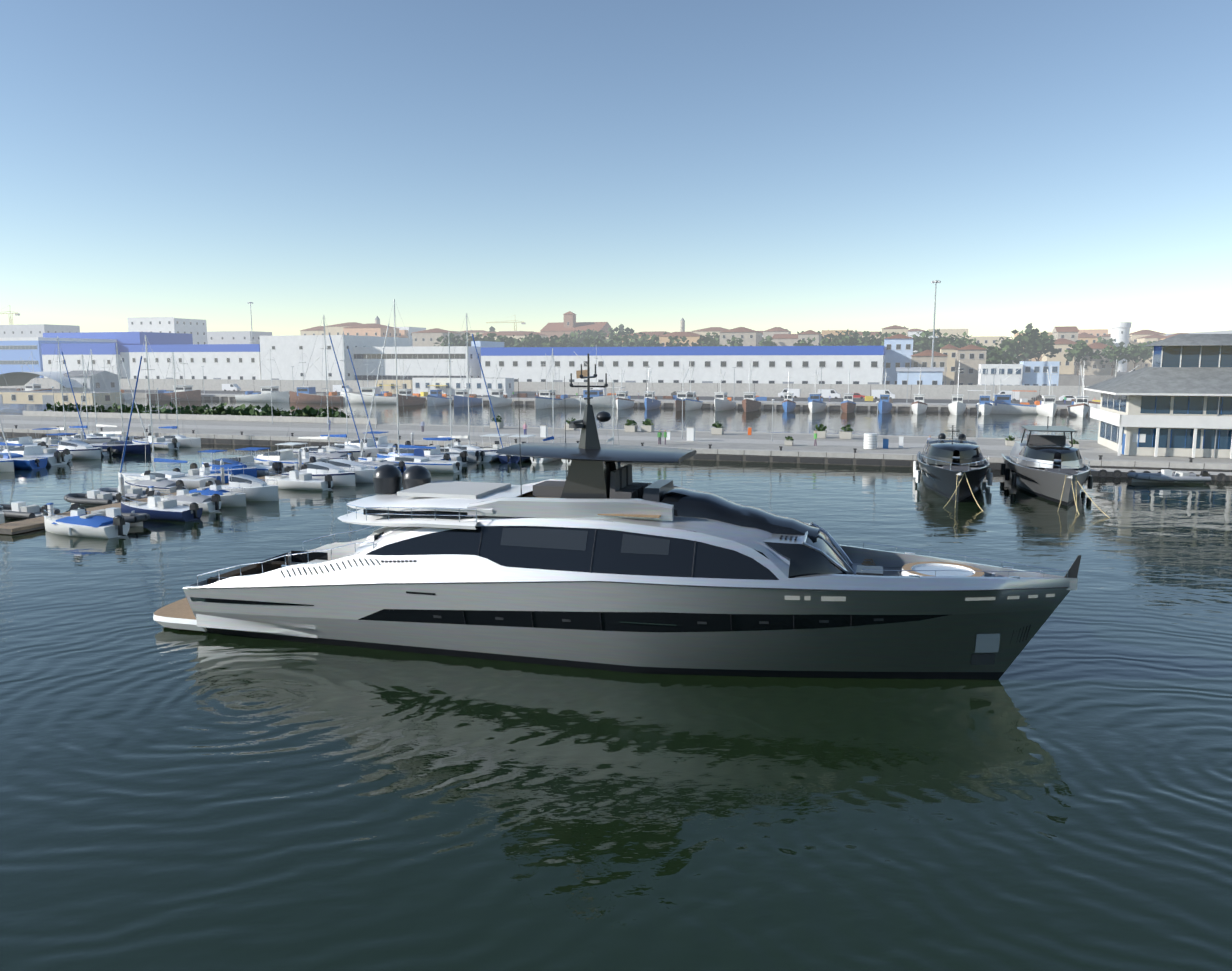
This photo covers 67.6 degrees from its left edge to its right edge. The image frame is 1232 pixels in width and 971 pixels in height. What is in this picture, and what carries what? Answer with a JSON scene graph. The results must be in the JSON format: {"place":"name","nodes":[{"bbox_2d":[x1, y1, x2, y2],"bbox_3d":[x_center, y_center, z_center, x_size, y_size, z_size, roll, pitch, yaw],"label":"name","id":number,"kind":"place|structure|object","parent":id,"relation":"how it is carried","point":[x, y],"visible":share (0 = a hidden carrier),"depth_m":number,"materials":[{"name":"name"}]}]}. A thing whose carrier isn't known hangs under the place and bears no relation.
{"place":"outdoors","nodes":[
{"label":"outdoors","id":0,"kind":"place"},
{"bbox_2d":[0,391,122,404],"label":"building","id":1,"kind":"structure","parent":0,"point":[29,397],"depth_m":205.82,"materials":[{"name":"grey"}]},
{"bbox_2d":[0,378,1100,413],"bbox_3d":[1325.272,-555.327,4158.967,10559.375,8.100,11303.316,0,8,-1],"label":"quay","id":2,"kind":"structure","parent":0,"point":[938,398],"depth_m":245.00,"materials":[{"name":"concrete"}]},
{"bbox_2d":[0,324,79,337],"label":"warehouse","id":3,"kind":"structure","parent":2,"relation":"on","point":[27,330],"depth_m":558.13,"materials":[{"name":"white concrete"}]},
{"bbox_2d":[0,371,83,390],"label":"shed","id":4,"kind":"structure","parent":2,"relation":"on","point":[17,378],"depth_m":254.99,"materials":[{"name":"white"}]},
{"bbox_2d":[0,337,116,377],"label":"warehouse","id":5,"kind":"structure","parent":2,"relation":"on","point":[13,351],"depth_m":357.34,"materials":[{"name":"white"}]},
{"bbox_2d":[60,371,120,391],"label":"dark shed","id":6,"kind":"structure","parent":2,"relation":"on","point":[112,382],"depth_m":252.34,"materials":[{"name":"grey metal"}]},
{"bbox_2d":[41,343,172,378],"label":"warehouse","id":7,"kind":"structure","parent":2,"relation":"on","point":[101,353],"depth_m":337.79,"materials":[{"name":"white paint"}]},
{"bbox_2d":[43,332,192,344],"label":"shed roof","id":8,"kind":"object","parent":2,"relation":"on","point":[154,338],"visible":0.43,"depth_m":392.37,"materials":[{"name":"blue metal"}]},
{"bbox_2d":[127,317,207,343],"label":"building","id":9,"kind":"structure","parent":2,"relation":"on","point":[196,329],"depth_m":517.46,"materials":[{"name":"white concrete"}]},
{"bbox_2d":[120,344,261,379],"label":"warehouse","id":10,"kind":"structure","parent":2,"relation":"on","point":[232,361],"depth_m":325.17,"materials":[{"name":"white"}]},
{"bbox_2d":[207,331,271,343],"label":"warehouse","id":11,"kind":"structure","parent":2,"relation":"on","point":[231,337],"depth_m":548.75,"materials":[{"name":"white concrete"}]},
{"bbox_2d":[259,335,412,379],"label":"warehouse","id":12,"kind":"structure","parent":2,"relation":"on","point":[286,352],"depth_m":309.90,"materials":[{"name":"grey paint"}]},
{"bbox_2d":[343,323,399,336],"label":"house","id":13,"kind":"structure","parent":2,"relation":"on","point":[375,329],"depth_m":513.45,"materials":[{"name":"concrete"}]},
{"bbox_2d":[375,379,412,393],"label":"building","id":14,"kind":"structure","parent":2,"relation":"on","point":[407,384],"depth_m":269.92,"materials":[{"name":"beige"}]},
{"bbox_2d":[354,346,480,380],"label":"shed","id":15,"kind":"structure","parent":2,"relation":"on","point":[427,357],"depth_m":303.90,"materials":[{"name":"white metal"}]},
{"bbox_2d":[412,328,460,345],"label":"house","id":16,"kind":"structure","parent":2,"relation":"on","point":[425,337],"depth_m":476.75,"materials":[{"name":"stone"}]},
{"bbox_2d":[412,377,513,394],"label":"shed","id":17,"kind":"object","parent":2,"relation":"on","point":[477,386],"visible":0.85,"depth_m":261.03,"materials":[{"name":"white"}]},
{"bbox_2d":[22,366,1100,402],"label":"quay clutter","id":18,"kind":"object","parent":2,"relation":"on","point":[832,393],"visible":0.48,"depth_m":233.27,"materials":[{"name":"white"}]},
{"bbox_2d":[540,322,613,342],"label":"church","id":19,"kind":"structure","parent":2,"relation":"on","point":[558,329],"depth_m":593.51,"materials":[{"name":"brick"}]},
{"bbox_2d":[481,346,884,383],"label":"warehouse","id":20,"kind":"structure","parent":2,"relation":"on","point":[779,364],"depth_m":273.49,"materials":[{"name":"white paint"}]},
{"bbox_2d":[772,334,797,345],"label":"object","id":21,"kind":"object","parent":2,"relation":"on","point":[785,339],"visible":0.02,"depth_m":461.64,"materials":[{"name":"stone"}]},
{"bbox_2d":[434,323,1156,375],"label":"town trees","id":22,"kind":"object","parent":2,"relation":"on","point":[1031,343],"visible":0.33,"depth_m":401.40,"materials":[{"name":"green plant"}]},
{"bbox_2d":[883,334,914,383],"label":"blue house","id":23,"kind":"structure","parent":2,"relation":"on","point":[898,350],"depth_m":271.41,"materials":[{"name":"paint"}]},
{"bbox_2d":[896,367,944,384],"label":"shed","id":24,"kind":"structure","parent":2,"relation":"on","point":[931,375],"depth_m":239.35,"materials":[{"name":"white"}]},
{"bbox_2d":[911,350,947,384],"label":"beige house","id":25,"kind":"structure","parent":2,"relation":"on","point":[922,359],"depth_m":265.18,"materials":[{"name":"paint"}]},
{"bbox_2d":[940,344,958,384],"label":"cream house","id":26,"kind":"structure","parent":2,"relation":"on","point":[949,350],"depth_m":295.26,"materials":[{"name":"paint"}]},
{"bbox_2d":[954,345,987,384],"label":"house stone","id":27,"kind":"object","parent":2,"relation":"on","point":[971,358],"visible":0.6,"depth_m":269.55,"materials":[{"name":"paint"}]},
{"bbox_2d":[1042,338,1076,373],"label":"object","id":28,"kind":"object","parent":2,"relation":"on","point":[1062,346],"visible":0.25,"depth_m":379.09,"materials":[{"name":"paint"}]},
{"bbox_2d":[1074,342,1117,374],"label":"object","id":29,"kind":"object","parent":2,"relation":"on","point":[1094,367],"visible":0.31,"depth_m":357.90,"materials":[{"name":"stone"}]},
{"bbox_2d":[1110,322,1131,371],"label":"water tower","id":30,"kind":"structure","parent":2,"relation":"on","point":[1120,331],"depth_m":460.69,"materials":[{"name":"white concrete"}]},
{"bbox_2d":[0,398,1231,970],"bbox_3d":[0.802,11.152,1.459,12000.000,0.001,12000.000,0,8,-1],"label":"water","id":31,"kind":"structure","parent":0,"point":[1056,796],"depth_m":25.48,"materials":[{"name":"teal liquid"}]},
{"bbox_2d":[0,367,46,468],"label":"sailboat","id":32,"kind":"object","parent":31,"relation":"on","point":[20,461],"visible":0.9,"depth_m":96.57,"materials":[{"name":"blue"}]},
{"bbox_2d":[0,501,59,519],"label":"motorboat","id":33,"kind":"object","parent":31,"relation":"on","point":[18,510],"visible":0.67,"depth_m":65.44,"materials":[{"name":"white plastic"}]},
{"bbox_2d":[0,445,68,465],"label":"motorboat","id":34,"kind":"object","parent":31,"relation":"on","point":[58,458],"visible":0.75,"depth_m":99.91,"materials":[{"name":"white"}]},
{"bbox_2d":[32,336,87,443],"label":"sailboat","id":35,"kind":"object","parent":31,"relation":"on","point":[64,438],"visible":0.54,"depth_m":118.24,"materials":[{"name":"white"}]},
{"bbox_2d":[44,433,100,458],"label":"sailboat","id":36,"kind":"object","parent":31,"relation":"on","point":[80,449],"visible":0.65,"depth_m":105.79,"materials":[{"name":"white plastic"}]},
{"bbox_2d":[61,354,110,443],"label":"sailboat","id":37,"kind":"object","parent":31,"relation":"on","point":[94,438],"visible":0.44,"depth_m":121.40,"materials":[{"name":"white"}]},
{"bbox_2d":[44,503,129,538],"bbox_3d":[-34.715,2.341,60.038,7.001,2.275,2.596,3,8,20],"label":"pontoon boat","id":38,"kind":"object","parent":31,"relation":"on","point":[77,522],"visible":0.98,"depth_m":59.10,"materials":[{"name":"white plastic"}]},
{"bbox_2d":[64,490,129,505],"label":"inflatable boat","id":39,"kind":"object","parent":31,"relation":"on","point":[93,498],"visible":0.83,"depth_m":71.35,"materials":[{"name":"white rubber"}]},
{"bbox_2d":[76,349,133,440],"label":"sailboat","id":40,"kind":"object","parent":31,"relation":"on","point":[114,437],"visible":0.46,"depth_m":124.71,"materials":[{"name":"white"}]},
{"bbox_2d":[78,507,150,525],"bbox_3d":[-34.797,2.230,63.539,5.846,1.350,2.410,2,8,16],"label":"pontoon boat","id":41,"kind":"object","parent":31,"relation":"on","point":[135,519],"visible":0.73,"depth_m":63.15,"materials":[{"name":"white"}]},
{"bbox_2d":[88,343,150,453],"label":"sailboat","id":42,"kind":"object","parent":31,"relation":"on","point":[132,448],"visible":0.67,"depth_m":111.57,"materials":[{"name":"blue plastic"}]},
{"bbox_2d":[96,485,160,500],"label":"motorboat","id":43,"kind":"object","parent":31,"relation":"on","point":[140,493],"visible":0.5,"depth_m":74.63,"materials":[{"name":"white plastic"}]},
{"bbox_2d":[125,470,186,494],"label":"motorboat","id":44,"kind":"object","parent":31,"relation":"on","point":[169,486],"visible":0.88,"depth_m":77.33,"materials":[{"name":"white plastic"}]},
{"bbox_2d":[132,433,179,448],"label":"motorboat","id":45,"kind":"object","parent":31,"relation":"on","point":[160,444],"visible":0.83,"depth_m":118.03,"materials":[{"name":"white plastic"}]},
{"bbox_2d":[121,490,202,521],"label":"motorboat","id":46,"kind":"object","parent":31,"relation":"on","point":[155,508],"visible":0.81,"depth_m":65.27,"materials":[{"name":"blue plastic"}]},
{"bbox_2d":[118,335,215,489],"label":"sailboat","id":47,"kind":"object","parent":31,"relation":"on","point":[192,482],"visible":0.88,"depth_m":80.94,"materials":[{"name":"white"}]},
{"bbox_2d":[144,353,200,446],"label":"sailboat","id":48,"kind":"object","parent":31,"relation":"on","point":[184,441],"visible":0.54,"depth_m":120.37,"materials":[{"name":"white plastic"}]},
{"bbox_2d":[146,354,200,400],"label":"fishing boat","id":49,"kind":"object","parent":31,"relation":"on","point":[189,393],"visible":0.85,"depth_m":258.18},
{"bbox_2d":[155,484,221,512],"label":"motorboat","id":50,"kind":"object","parent":31,"relation":"on","point":[207,504],"visible":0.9,"depth_m":68.82,"materials":[{"name":"white plastic"}]},
{"bbox_2d":[173,463,229,482],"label":"motorboat","id":51,"kind":"object","parent":31,"relation":"on","point":[201,473],"visible":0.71,"depth_m":83.87,"materials":[{"name":"white plastic"}]},
{"bbox_2d":[0,432,413,534],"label":"pontoon","id":52,"kind":"object","parent":31,"relation":"on","point":[22,526],"visible":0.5,"depth_m":67.42,"materials":[{"name":"concrete"}]},
{"bbox_2d":[182,480,245,506],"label":"motorboat","id":53,"kind":"object","parent":31,"relation":"on","point":[233,499],"visible":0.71,"depth_m":71.44,"materials":[{"name":"white plastic"}]},
{"bbox_2d":[190,450,256,477],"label":"motorboat","id":54,"kind":"object","parent":31,"relation":"on","point":[251,471],"visible":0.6,"depth_m":86.46,"materials":[{"name":"blue plastic"}]},
{"bbox_2d":[205,464,278,500],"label":"motorboat","id":55,"kind":"object","parent":31,"relation":"on","point":[255,489],"visible":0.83,"depth_m":74.20,"materials":[{"name":"white plastic"}]},
{"bbox_2d":[202,447,283,477],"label":"motorboat","id":56,"kind":"object","parent":31,"relation":"on","point":[278,467],"visible":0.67,"depth_m":89.17,"materials":[{"name":"white plastic"}]},
{"bbox_2d":[235,350,288,401],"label":"fishing boat","id":57,"kind":"object","parent":31,"relation":"on","point":[264,395],"visible":0.9,"depth_m":249.74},
{"bbox_2d":[250,442,318,469],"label":"motorboat","id":58,"kind":"object","parent":31,"relation":"on","point":[285,457],"visible":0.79,"depth_m":94.89,"materials":[{"name":"white plastic"}]},
{"bbox_2d":[265,466,332,490],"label":"motorboat","id":59,"kind":"object","parent":31,"relation":"on","point":[294,480],"visible":0.81,"depth_m":80.62,"materials":[{"name":"white plastic"}]},
{"bbox_2d":[290,353,342,402],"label":"fishing boat","id":60,"kind":"object","parent":31,"relation":"on","point":[308,394],"visible":0.75,"depth_m":245.46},
{"bbox_2d":[281,462,355,485],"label":"motorboat","id":61,"kind":"object","parent":31,"relation":"on","point":[322,470],"visible":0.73,"depth_m":83.00,"materials":[{"name":"white plastic"}]},
{"bbox_2d":[276,315,364,459],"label":"sailboat","id":62,"kind":"object","parent":31,"relation":"on","point":[356,454],"visible":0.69,"depth_m":103.90,"materials":[{"name":"white plastic"}]},
{"bbox_2d":[299,459,377,482],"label":"motorboat","id":63,"kind":"object","parent":31,"relation":"on","point":[363,474],"visible":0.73,"depth_m":85.44,"materials":[{"name":"white plastic"}]},
{"bbox_2d":[300,332,378,456],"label":"sailboat","id":64,"kind":"object","parent":31,"relation":"on","point":[373,451],"visible":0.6,"depth_m":106.53,"materials":[{"name":"white"}]},
{"bbox_2d":[335,431,397,453],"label":"motorboat","id":65,"kind":"object","parent":31,"relation":"on","point":[370,442],"visible":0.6,"depth_m":109.52,"materials":[{"name":"white plastic"}]},
{"bbox_2d":[340,355,396,403],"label":"fishing boat","id":66,"kind":"object","parent":31,"relation":"on","point":[368,394],"visible":0.83,"depth_m":239.65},
{"bbox_2d":[346,453,405,473],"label":"motorboat","id":67,"kind":"object","parent":31,"relation":"on","point":[401,466],"visible":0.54,"depth_m":91.84,"materials":[{"name":"white plastic"}]},
{"bbox_2d":[358,299,461,472],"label":"sailboat","id":68,"kind":"object","parent":31,"relation":"on","point":[439,466],"visible":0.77,"depth_m":93.69,"materials":[{"name":"white"}]},
{"bbox_2d":[398,363,425,405],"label":"fishing boat","id":69,"kind":"object","parent":31,"relation":"on","point":[409,398],"visible":0.9,"depth_m":231.07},
{"bbox_2d":[377,449,450,460],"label":"pontoon boat","id":70,"kind":"object","parent":31,"relation":"on","point":[415,452],"visible":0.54,"depth_m":97.59,"materials":[{"name":"white plastic"}]},
{"bbox_2d":[393,438,467,464],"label":"pontoon boat","id":71,"kind":"object","parent":31,"relation":"on","point":[462,456],"visible":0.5,"depth_m":100.05,"materials":[{"name":"white"}]},
{"bbox_2d":[427,368,451,405],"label":"fishing boat","id":72,"kind":"object","parent":31,"relation":"on","point":[438,400],"visible":0.88,"depth_m":230.12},
{"bbox_2d":[422,332,481,461],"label":"sailboat","id":73,"kind":"object","parent":31,"relation":"on","point":[471,457],"visible":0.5,"depth_m":102.63,"materials":[{"name":"white plastic"}]},
{"bbox_2d":[423,313,503,452],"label":"sailboat","id":74,"kind":"object","parent":31,"relation":"on","point":[469,447],"visible":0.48,"depth_m":105.06,"materials":[{"name":"white"}]},
{"bbox_2d":[454,365,481,406],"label":"fishing boat","id":75,"kind":"object","parent":31,"relation":"on","point":[460,400],"visible":0.83,"depth_m":225.80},
{"bbox_2d":[475,434,509,461],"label":"motorboat","id":76,"kind":"object","parent":31,"relation":"on","point":[488,457],"visible":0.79,"depth_m":104.00,"materials":[{"name":"white"}]},
{"bbox_2d":[489,366,511,406],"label":"fishing boat","id":77,"kind":"object","parent":31,"relation":"on","point":[498,398],"visible":0.81,"depth_m":224.65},
{"bbox_2d":[530,348,563,462],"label":"sailboat","id":78,"kind":"object","parent":31,"relation":"on","point":[538,460],"visible":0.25,"depth_m":104.07,"materials":[{"name":"white"}]},
{"bbox_2d":[535,355,562,408],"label":"fishing boat","id":79,"kind":"object","parent":31,"relation":"on","point":[540,400],"visible":0.79,"depth_m":218.13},
{"bbox_2d":[557,345,616,407],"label":"fishing boat","id":80,"kind":"object","parent":31,"relation":"on","point":[599,399],"visible":0.6,"depth_m":221.38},
{"bbox_2d":[0,415,1231,471],"bbox_3d":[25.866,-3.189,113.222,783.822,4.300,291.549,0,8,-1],"label":"pier","id":81,"kind":"structure","parent":31,"relation":"in","point":[763,447],"depth_m":118.76,"materials":[{"name":"concrete"}]},
{"bbox_2d":[14,387,1192,462],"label":"pier furniture","id":82,"kind":"object","parent":81,"relation":"on","point":[306,414],"visible":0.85,"depth_m":153.38,"materials":[{"name":"white metal"}]},
{"bbox_2d":[1084,334,1231,458],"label":"marina office","id":83,"kind":"structure","parent":81,"relation":"on","point":[1175,400],"depth_m":96.35,"materials":[{"name":"white concrete"}]},
{"bbox_2d":[153,354,1080,679],"bbox_3d":[-1.758,0.878,36.195,36.640,12.000,7.752,2,8,15],"label":"yacht","id":84,"kind":"object","parent":31,"relation":"on","point":[597,558],"visible":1,"depth_m":33.12,"materials":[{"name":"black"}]},
{"bbox_2d":[615,366,634,409],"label":"fishing boat","id":85,"kind":"object","parent":31,"relation":"on","point":[624,400],"visible":0.94,"depth_m":214.06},
{"bbox_2d":[685,361,702,410],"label":"fishing boat","id":86,"kind":"object","parent":31,"relation":"on","point":[692,402],"visible":0.83,"depth_m":210.39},
{"bbox_2d":[714,370,735,410],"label":"fishing boat","id":87,"kind":"object","parent":31,"relation":"on","point":[723,401],"visible":0.94,"depth_m":207.21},
{"bbox_2d":[742,363,760,411],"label":"fishing boat","id":88,"kind":"object","parent":31,"relation":"on","point":[750,402],"visible":0.94,"depth_m":204.76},
{"bbox_2d":[808,372,825,412],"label":"fishing boat","id":89,"kind":"object","parent":31,"relation":"on","point":[816,403],"visible":0.9,"depth_m":200.78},
{"bbox_2d":[911,368,926,413],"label":"fishing boat","id":90,"kind":"object","parent":31,"relation":"on","point":[918,405],"visible":0.96,"depth_m":195.74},
{"bbox_2d":[913,425,992,510],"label":"yacht","id":91,"kind":"object","parent":31,"relation":"on","point":[956,469],"visible":0.96,"depth_m":79.53,"materials":[{"name":"black"}]},
{"bbox_2d":[948,360,965,414],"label":"fishing boat","id":92,"kind":"object","parent":31,"relation":"on","point":[957,406],"visible":0.9,"depth_m":191.38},
{"bbox_2d":[984,360,1039,413],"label":"fishing boat","id":93,"kind":"object","parent":31,"relation":"on","point":[1001,403],"visible":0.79,"depth_m":194.58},
{"bbox_2d":[1036,368,1056,416],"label":"fishing boat","id":94,"kind":"object","parent":31,"relation":"on","point":[1047,406],"visible":0.81,"depth_m":187.68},
{"bbox_2d":[1001,416,1109,517],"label":"yacht","id":95,"kind":"object","parent":31,"relation":"on","point":[1054,468],"visible":0.96,"depth_m":78.10,"materials":[{"name":"black"}]},
{"bbox_2d":[1067,363,1088,416],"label":"fishing boat","id":96,"kind":"object","parent":31,"relation":"on","point":[1078,406],"visible":0.96,"depth_m":184.70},
{"bbox_2d":[1088,468,1231,480],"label":"dock","id":97,"kind":"object","parent":31,"relation":"on","point":[1120,473],"visible":0.5,"depth_m":89.08,"materials":[{"name":"concrete"}]},
{"bbox_2d":[1127,469,1211,482],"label":"rib","id":98,"kind":"object","parent":31,"relation":"in","point":[1166,476],"visible":0.94,"depth_m":85.09,"materials":[{"name":"white rubber"}]},
{"bbox_2d":[0,0,1231,338],"label":"sky","id":99,"kind":"structure","parent":0,"point":[794,166],"materials":[{"name":"blue"}]},
{"bbox_2d":[978,364,1022,384],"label":"white house","id":100,"kind":"structure","parent":0,"point":[1005,371],"depth_m":250.55,"materials":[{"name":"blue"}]},
{"bbox_2d":[1020,361,1059,385],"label":"pale house","id":101,"kind":"structure","parent":0,"point":[1034,373],"depth_m":249.43,"materials":[{"name":"blue"}]},
{"bbox_2d":[1058,371,1131,385],"bbox_3d":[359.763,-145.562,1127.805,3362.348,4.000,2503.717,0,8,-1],"label":"wall","id":102,"kind":"structure","parent":0,"point":[1071,380],"depth_m":347.11,"materials":[{"name":"white concrete"}]},
{"bbox_2d":[659,332,705,346],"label":"house","id":103,"kind":"structure","parent":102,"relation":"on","point":[691,337],"depth_m":452.68,"materials":[{"name":"paint"}]},
{"bbox_2d":[720,327,761,345],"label":"house","id":104,"kind":"structure","parent":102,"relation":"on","point":[750,337],"depth_m":429.60,"materials":[{"name":"paint"}]},
{"bbox_2d":[1052,326,1078,341],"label":"house","id":105,"kind":"structure","parent":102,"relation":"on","point":[1069,333],"depth_m":415.13,"materials":[{"name":"paint"}]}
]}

